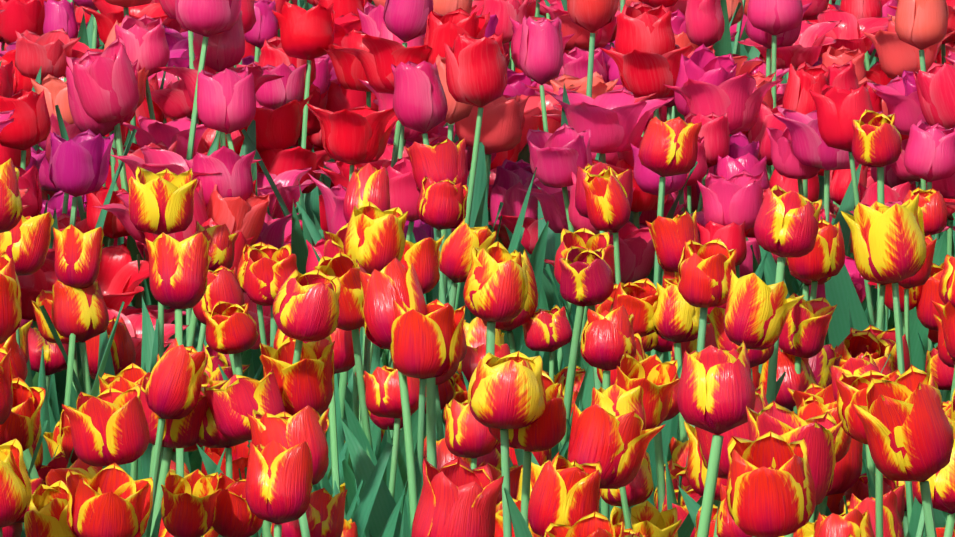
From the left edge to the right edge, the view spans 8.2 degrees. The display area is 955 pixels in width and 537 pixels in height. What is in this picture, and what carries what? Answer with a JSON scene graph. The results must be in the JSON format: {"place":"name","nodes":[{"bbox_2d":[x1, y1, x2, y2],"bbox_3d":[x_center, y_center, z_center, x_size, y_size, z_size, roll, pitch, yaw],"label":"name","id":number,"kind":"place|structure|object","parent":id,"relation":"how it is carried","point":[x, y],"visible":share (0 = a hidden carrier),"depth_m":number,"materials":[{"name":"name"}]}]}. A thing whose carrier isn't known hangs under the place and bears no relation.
{"place":"outdoors","nodes":[
{"label":"outdoors","id":0,"kind":"place"},
{"label":"ground","id":1,"kind":"structure","parent":0,"visible":0},
{"bbox_2d":[0,0,954,457],"bbox_3d":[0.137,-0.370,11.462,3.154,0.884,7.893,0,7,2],"label":"tulips","id":2,"kind":"object","parent":1,"relation":"on","point":[274,122],"visible":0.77,"depth_m":8.55,"materials":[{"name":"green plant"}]},
{"bbox_2d":[0,158,954,536],"bbox_3d":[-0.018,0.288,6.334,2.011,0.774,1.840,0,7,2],"label":"tulip bed","id":3,"kind":"object","parent":1,"relation":"on","point":[104,458],"visible":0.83,"depth_m":6.23,"materials":[{"name":"red plant"}]},
{"bbox_2d":[28,109,954,536],"bbox_3d":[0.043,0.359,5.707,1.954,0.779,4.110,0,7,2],"label":"tulips","id":4,"kind":"object","parent":1,"relation":"on","point":[774,463],"visible":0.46,"depth_m":7.12,"materials":[{"name":"red plant"}]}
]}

